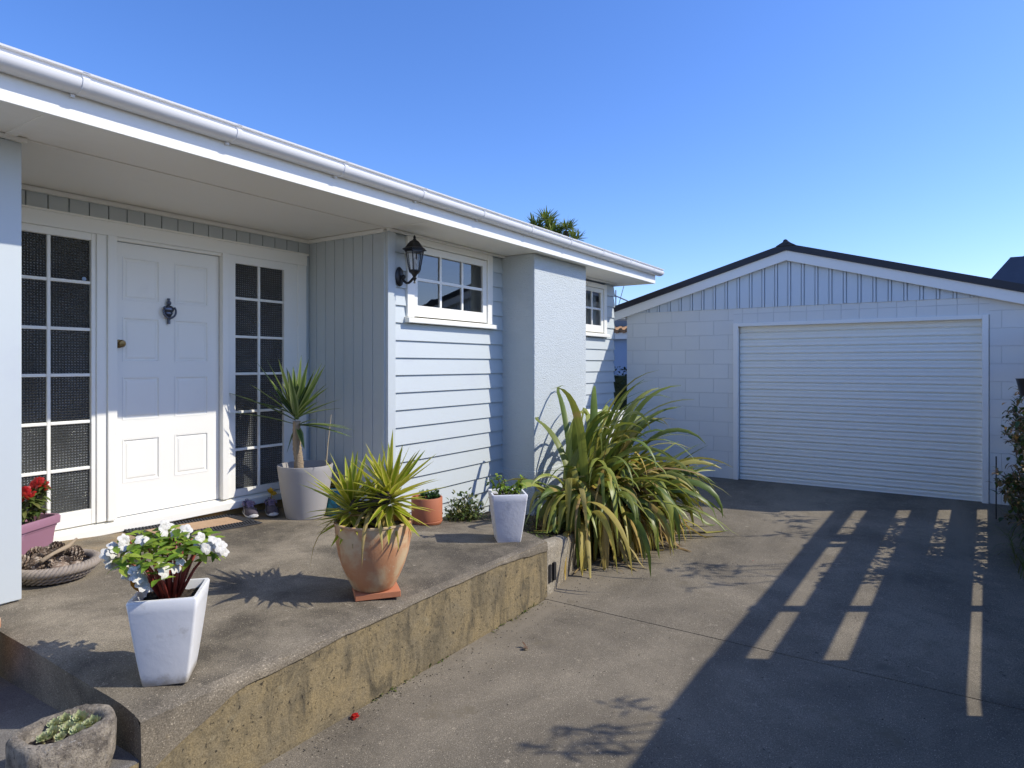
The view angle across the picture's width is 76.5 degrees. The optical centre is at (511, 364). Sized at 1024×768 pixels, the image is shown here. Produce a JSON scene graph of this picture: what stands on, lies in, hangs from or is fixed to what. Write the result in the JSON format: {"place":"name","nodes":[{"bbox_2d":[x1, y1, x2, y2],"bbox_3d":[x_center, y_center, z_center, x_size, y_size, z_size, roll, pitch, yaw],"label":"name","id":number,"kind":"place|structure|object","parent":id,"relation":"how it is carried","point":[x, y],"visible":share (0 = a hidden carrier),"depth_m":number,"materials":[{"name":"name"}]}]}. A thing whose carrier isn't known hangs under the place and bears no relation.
{"place":"outdoors","nodes":[
{"label":"outdoors","id":0,"kind":"place"},
{"bbox_2d":[0,676,139,767],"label":"path","id":1,"kind":"structure","parent":0,"point":[20,708],"depth_m":2.71,"materials":[{"name":"concrete"}]},
{"bbox_2d":[5,704,116,767],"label":"stone trough","id":2,"kind":"object","parent":1,"relation":"on","point":[82,736],"visible":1,"depth_m":2.28,"materials":[{"name":"stone"}]},
{"bbox_2d":[267,487,276,498],"bbox_3d":[-2.082,1.167,5.630,0.082,0.205,0.073,0,0,34],"label":"yellow bloom","id":3,"kind":"object","parent":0,"point":[270,491],"visible":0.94,"depth_m":5.63,"materials":[{"name":"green plant"}]},
{"bbox_2d":[0,507,547,767],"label":"porch paving","id":4,"kind":"structure","parent":0,"point":[295,648],"depth_m":3.29,"materials":[{"name":"concrete"}]},
{"bbox_2d":[21,477,60,555],"bbox_3d":[-2.895,0.931,3.832,0.252,0.515,0.412,0,0,4],"label":"mauve planter","id":5,"kind":"object","parent":4,"relation":"on","point":[38,528],"visible":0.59,"depth_m":3.88,"materials":[{"name":"plastic"}]},
{"bbox_2d":[21,549,101,585],"bbox_3d":[-2.595,1.150,3.681,0.463,0.103,0.464,0,0,34],"label":"wicker bowl","id":6,"kind":"object","parent":4,"relation":"on","point":[63,574],"visible":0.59,"depth_m":3.54,"materials":[{"name":"grey wicker"}]},
{"bbox_2d":[21,554,30,569],"bbox_3d":[-2.705,1.100,3.596,0.083,0.098,0.083,-40,-9,-25],"label":"pine cone","id":7,"kind":"object","parent":6,"relation":"in","point":[24,560],"visible":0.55,"depth_m":3.58,"materials":[{"name":"brown plant"}]},
{"bbox_2d":[26,556,44,569],"bbox_3d":[-2.636,1.111,3.592,0.083,0.083,0.098,38,14,-38],"label":"pine cone","id":8,"kind":"object","parent":6,"relation":"in","point":[34,563],"visible":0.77,"depth_m":3.57,"materials":[{"name":"brown plant"}]},
{"bbox_2d":[25,546,45,557],"bbox_3d":[-2.714,1.082,3.704,0.108,0.091,0.091,-22,1,18],"label":"pine cone","id":9,"kind":"object","parent":6,"relation":"in","point":[34,550],"visible":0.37,"depth_m":3.69,"materials":[{"name":"brown plant"}]},
{"bbox_2d":[31,553,45,564],"bbox_3d":[-2.666,1.097,3.653,0.075,0.075,0.088,15,-34,-16],"label":"pine cone","id":10,"kind":"object","parent":6,"relation":"in","point":[42,555],"visible":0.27,"depth_m":3.64,"materials":[{"name":"brown plant"}]},
{"bbox_2d":[46,561,58,568],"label":"pine cone","id":11,"kind":"object","parent":6,"relation":"in","point":[51,564],"visible":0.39,"depth_m":3.58,"materials":[{"name":"brown plant"}]},
{"bbox_2d":[50,562,68,568],"bbox_3d":[-2.506,1.120,3.598,0.064,0.051,0.096,0,0,34],"label":"seed pod","id":12,"kind":"object","parent":6,"relation":"in","point":[59,564],"visible":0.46,"depth_m":3.58,"materials":[{"name":"beige plant"}]},
{"bbox_2d":[57,555,72,564],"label":"pine cone","id":13,"kind":"object","parent":6,"relation":"in","point":[67,559],"visible":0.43,"depth_m":3.65,"materials":[{"name":"brown plant"}]},
{"bbox_2d":[45,548,63,563],"bbox_3d":[-2.589,1.085,3.674,0.091,0.091,0.108,4,-2,-35],"label":"pine cone","id":14,"kind":"object","parent":13,"relation":"on","point":[55,557],"visible":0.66,"depth_m":3.65,"materials":[{"name":"brown plant"}]},
{"bbox_2d":[39,538,77,563],"bbox_3d":[-2.555,1.051,3.677,0.040,0.073,0.271,0,0,6],"label":"driftwood stick","id":15,"kind":"object","parent":14,"relation":"on","point":[57,551],"visible":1,"depth_m":3.64,"materials":[{"name":"beige wood"}]},
{"bbox_2d":[66,545,82,555],"bbox_3d":[-2.575,1.105,3.823,0.098,0.083,0.083,-4,14,41],"label":"pine cone","id":16,"kind":"object","parent":6,"relation":"in","point":[77,546],"visible":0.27,"depth_m":3.82,"materials":[{"name":"brown plant"}]},
{"bbox_2d":[66,547,85,559],"bbox_3d":[-2.535,1.104,3.775,0.083,0.098,0.083,-28,15,31],"label":"pine cone","id":17,"kind":"object","parent":6,"relation":"in","point":[72,551],"visible":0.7,"depth_m":3.76,"materials":[{"name":"brown plant"}]},
{"bbox_2d":[71,555,83,561],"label":"pine cone","id":18,"kind":"object","parent":6,"relation":"in","point":[75,557],"visible":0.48,"depth_m":3.72,"materials":[{"name":"brown plant"}]},
{"bbox_2d":[99,519,229,686],"bbox_3d":[-1.444,0.975,2.737,0.483,0.654,0.439,0,0,34],"label":"white impatiens pot","id":19,"kind":"object","parent":4,"relation":"on","point":[166,618],"visible":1,"depth_m":2.63,"materials":[{"name":"ceramic"}]},
{"bbox_2d":[124,514,261,538],"bbox_3d":[-2.382,1.216,4.897,0.415,0.072,0.850,0,0,34],"label":"door mat","id":20,"kind":"object","parent":4,"relation":"on","point":[222,522],"depth_m":4.98,"materials":[{"name":"beige fabric"}]},
{"bbox_2d":[242,499,258,517],"bbox_3d":[-2.155,1.185,5.345,0.103,0.121,0.267,0,0,-34],"label":"shoe","id":21,"kind":"object","parent":4,"relation":"on","point":[250,510],"visible":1,"depth_m":5.30,"materials":[{"name":"fabric"}]},
{"bbox_2d":[264,497,278,515],"bbox_3d":[-2.025,1.198,5.468,0.103,0.121,0.267,0,0,-28],"label":"shoe","id":22,"kind":"object","parent":4,"relation":"on","point":[271,508],"visible":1,"depth_m":5.41,"materials":[{"name":"fabric"}]},
{"bbox_2d":[230,355,350,519],"bbox_3d":[-1.847,0.600,5.471,1.097,1.368,0.452,0,0,-2],"label":"potted dracaena","id":23,"kind":"object","parent":4,"relation":"on","point":[299,501],"visible":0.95,"depth_m":5.38,"materials":[{"name":"ceramic"}]},
{"bbox_2d":[326,477,343,516],"bbox_3d":[-1.538,1.135,5.627,0.152,0.347,0.167,0,0,-12],"label":"teal pot","id":24,"kind":"object","parent":4,"relation":"on","point":[331,503],"visible":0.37,"depth_m":5.56,"materials":[{"name":"ceramic"}]},
{"bbox_2d":[352,582,400,601],"bbox_3d":[-0.775,1.287,3.707,0.250,0.034,0.200,0,0,-18],"label":"clay tile","id":25,"kind":"object","parent":4,"relation":"on","point":[394,591],"visible":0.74,"depth_m":3.62,"materials":[{"name":"ceramic"}]},
{"bbox_2d":[300,431,447,592],"bbox_3d":[-0.781,0.818,3.716,0.847,0.902,0.663,0,0,-4],"label":"potted yucca","id":26,"kind":"object","parent":25,"relation":"on","point":[373,535],"visible":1,"depth_m":3.60,"materials":[{"name":"plant"}]},
{"bbox_2d":[411,488,442,525],"bbox_3d":[-0.723,1.205,5.516,0.264,0.291,0.264,0,0,34],"label":"orange pot","id":27,"kind":"object","parent":4,"relation":"on","point":[433,517],"visible":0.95,"depth_m":5.41,"materials":[{"name":"ceramic"}]},
{"bbox_2d":[486,473,527,542],"bbox_3d":[-0.046,1.072,4.906,0.315,0.494,0.268,0,0,-9],"label":"potted plant","id":28,"kind":"object","parent":4,"relation":"on","point":[508,504],"visible":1,"depth_m":4.80,"materials":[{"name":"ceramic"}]},
{"bbox_2d":[0,0,1023,304],"label":"sky","id":29,"kind":"structure","parent":0,"point":[687,139],"materials":[{"name":"blue"}]},
{"bbox_2d":[478,511,565,539],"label":"garden soil","id":30,"kind":"structure","parent":0,"point":[540,534],"depth_m":5.81,"materials":[{"name":"brown soil"}]},
{"bbox_2d":[442,487,491,521],"bbox_3d":[-0.443,1.298,5.854,0.508,0.358,0.578,0,0,34],"label":"shrub","id":31,"kind":"object","parent":30,"relation":"on","point":[462,513],"visible":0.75,"depth_m":5.81,"materials":[{"name":"green plant"}]},
{"bbox_2d":[528,512,546,532],"bbox_3d":[0.227,1.389,5.682,0.255,0.239,0.254,0,0,-31],"label":"dry tuft","id":32,"kind":"object","parent":30,"relation":"on","point":[540,525],"visible":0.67,"depth_m":5.66,"materials":[{"name":"plant"}]},
{"bbox_2d":[524,518,564,537],"bbox_3d":[0.229,1.450,5.813,0.748,0.160,1.143,0,0,34],"label":"ground cover","id":33,"kind":"object","parent":30,"relation":"on","point":[537,531],"visible":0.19,"depth_m":5.64,"materials":[{"name":"green plant"}]},
{"bbox_2d":[527,205,585,240],"bbox_3d":[0.983,-0.859,14.955,1.626,5.652,0.939,0,0,34],"label":"yucca tree","id":34,"kind":"object","parent":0,"point":[550,222],"visible":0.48,"depth_m":14.83,"materials":[{"name":"green plant"}]},
{"bbox_2d":[614,320,626,374],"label":"neighbour house","id":35,"kind":"structure","parent":0,"point":[620,342],"depth_m":16.20,"materials":[{"name":"blue paint"}]},
{"bbox_2d":[615,286,627,305],"bbox_3d":[2.865,-1.566,17.918,0.716,1.252,0.040,0,0,34],"label":"antenna","id":36,"kind":"object","parent":35,"relation":"attached to","point":[619,297],"visible":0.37,"depth_m":17.85,"materials":[{"name":"silver metal"}]},
{"bbox_2d":[614,366,626,409],"bbox_3d":[1.930,0.965,12.639,1.715,1.991,1.223,0,0,34],"label":"hedge","id":37,"kind":"object","parent":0,"point":[620,383],"visible":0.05,"depth_m":12.11,"materials":[{"name":"green plant"}]},
{"bbox_2d":[260,474,1023,767],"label":"driveway","id":38,"kind":"structure","parent":0,"point":[766,659],"depth_m":3.86,"materials":[{"name":"concrete"}]},
{"bbox_2d":[0,43,663,604],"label":"house","id":39,"kind":"structure","parent":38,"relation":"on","point":[172,275],"depth_m":5.16,"materials":[{"name":"blue paint"}]},
{"bbox_2d":[21,222,95,529],"bbox_3d":[-3.121,0.095,4.257,0.045,2.020,0.705,0,0,34],"label":"sidelight window","id":40,"kind":"structure","parent":39,"relation":"in","point":[58,265],"depth_m":4.37,"materials":[{"name":"glass"}]},
{"bbox_2d":[117,242,218,516],"bbox_3d":[-2.621,0.106,4.990,0.104,1.985,0.810,0,0,34],"label":"front door","id":41,"kind":"structure","parent":39,"relation":"in","point":[168,352],"depth_m":4.97,"materials":[{"name":"white paint"}]},
{"bbox_2d":[235,255,296,496],"bbox_3d":[-2.160,0.095,5.699,0.045,2.020,0.633,0,0,34],"label":"sidelight window","id":42,"kind":"structure","parent":39,"relation":"in","point":[265,290],"depth_m":5.67,"materials":[{"name":"glass"}]},
{"bbox_2d":[395,235,425,285],"bbox_3d":[-0.855,-0.899,5.604,0.253,0.439,0.188,0,0,34],"label":"wall lantern","id":43,"kind":"object","parent":39,"relation":"attached to","point":[414,245],"depth_m":5.58,"materials":[{"name":"black metal"}]},
{"bbox_2d":[404,236,496,328],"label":"front window","id":44,"kind":"structure","parent":39,"relation":"in","point":[453,287],"depth_m":6.68,"materials":[{"name":"white paint"}]},
{"bbox_2d":[586,279,609,337],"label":"small window","id":45,"kind":"structure","parent":39,"relation":"in","point":[591,286],"depth_m":8.90,"materials":[{"name":"white paint"}]},
{"bbox_2d":[350,713,358,719],"bbox_3d":[-0.780,1.748,3.233,0.044,0.018,0.045,0,0,34],"label":"fallen flower","id":46,"kind":"object","parent":38,"relation":"on","point":[354,716],"visible":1,"depth_m":3.22,"materials":[{"name":"red plant"}]},
{"bbox_2d":[373,603,542,700],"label":"step weeds","id":47,"kind":"object","parent":38,"relation":"on","point":[392,688],"visible":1,"depth_m":3.77,"materials":[{"name":"green plant"}]},
{"bbox_2d":[544,532,579,596],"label":"garden kerb","id":48,"kind":"structure","parent":38,"relation":"on","point":[561,547],"depth_m":5.16,"materials":[{"name":"concrete"}]},
{"bbox_2d":[586,409,629,454],"bbox_3d":[1.049,1.113,8.085,0.650,1.065,0.730,0,0,34],"label":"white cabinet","id":49,"kind":"object","parent":38,"relation":"on","point":[612,418],"visible":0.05,"depth_m":7.94,"materials":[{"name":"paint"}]},
{"bbox_2d":[483,370,737,579],"bbox_3d":[1.047,0.891,6.207,1.848,1.686,2.875,0,0,34],"label":"flax clump","id":50,"kind":"object","parent":38,"relation":"on","point":[617,497],"visible":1,"depth_m":5.91,"materials":[{"name":"green plant"}]},
{"bbox_2d":[573,521,685,573],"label":"leaf litter","id":51,"kind":"object","parent":38,"relation":"on","point":[617,555],"visible":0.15,"depth_m":5.70,"materials":[{"name":"plant"}]},
{"bbox_2d":[285,489,1022,766],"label":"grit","id":52,"kind":"object","parent":38,"relation":"on","point":[521,637],"visible":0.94,"depth_m":3.70,"materials":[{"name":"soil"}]},
{"bbox_2d":[614,239,1023,504],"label":"garage","id":53,"kind":"structure","parent":38,"relation":"on","point":[786,361],"depth_m":8.21,"materials":[{"name":"paint"}]},
{"bbox_2d":[740,319,981,501],"bbox_3d":[4.239,0.533,8.146,2.682,2.124,0.050,0,0,34],"label":"roller door","id":54,"kind":"structure","parent":53,"relation":"in","point":[885,407],"depth_m":8.04,"materials":[{"name":"metal"}]},
{"bbox_2d":[995,456,996,518],"bbox_3d":[4.968,1.265,6.663,0.012,0.650,0.011,0,0,34],"label":"garden stake","id":55,"kind":"object","parent":38,"relation":"on","point":[995,490],"visible":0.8,"depth_m":6.67,"materials":[{"name":"black metal"}]},
{"bbox_2d":[985,519,1023,579],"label":"grass tuft","id":56,"kind":"object","parent":38,"relation":"on","point":[1015,555],"visible":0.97,"depth_m":5.52,"materials":[{"name":"green plant"}]},
{"bbox_2d":[986,386,1023,550],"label":"climbing shrub","id":57,"kind":"object","parent":38,"relation":"on","point":[1016,481],"visible":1,"depth_m":5.57,"materials":[{"name":"green plant"}]},
{"bbox_2d":[991,256,1023,283],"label":"slate house","id":58,"kind":"structure","parent":0,"point":[1011,269],"depth_m":13.64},
{"bbox_2d":[1015,378,1023,395],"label":"black planter","id":59,"kind":"object","parent":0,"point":[1020,383],"visible":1,"depth_m":6.07,"materials":[{"name":"metal"}]},
{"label":"pine cone","id":60,"kind":"object","parent":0,"visible":0},
{"bbox_2d":[48,541,68,555],"bbox_3d":[-2.638,1.075,3.775,0.091,0.091,0.108,-11,-45,17],"label":"pine cone","id":61,"kind":"object","parent":60,"relation":"on","point":[56,544],"visible":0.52,"depth_m":3.77,"materials":[{"name":"brown plant"}]}
]}

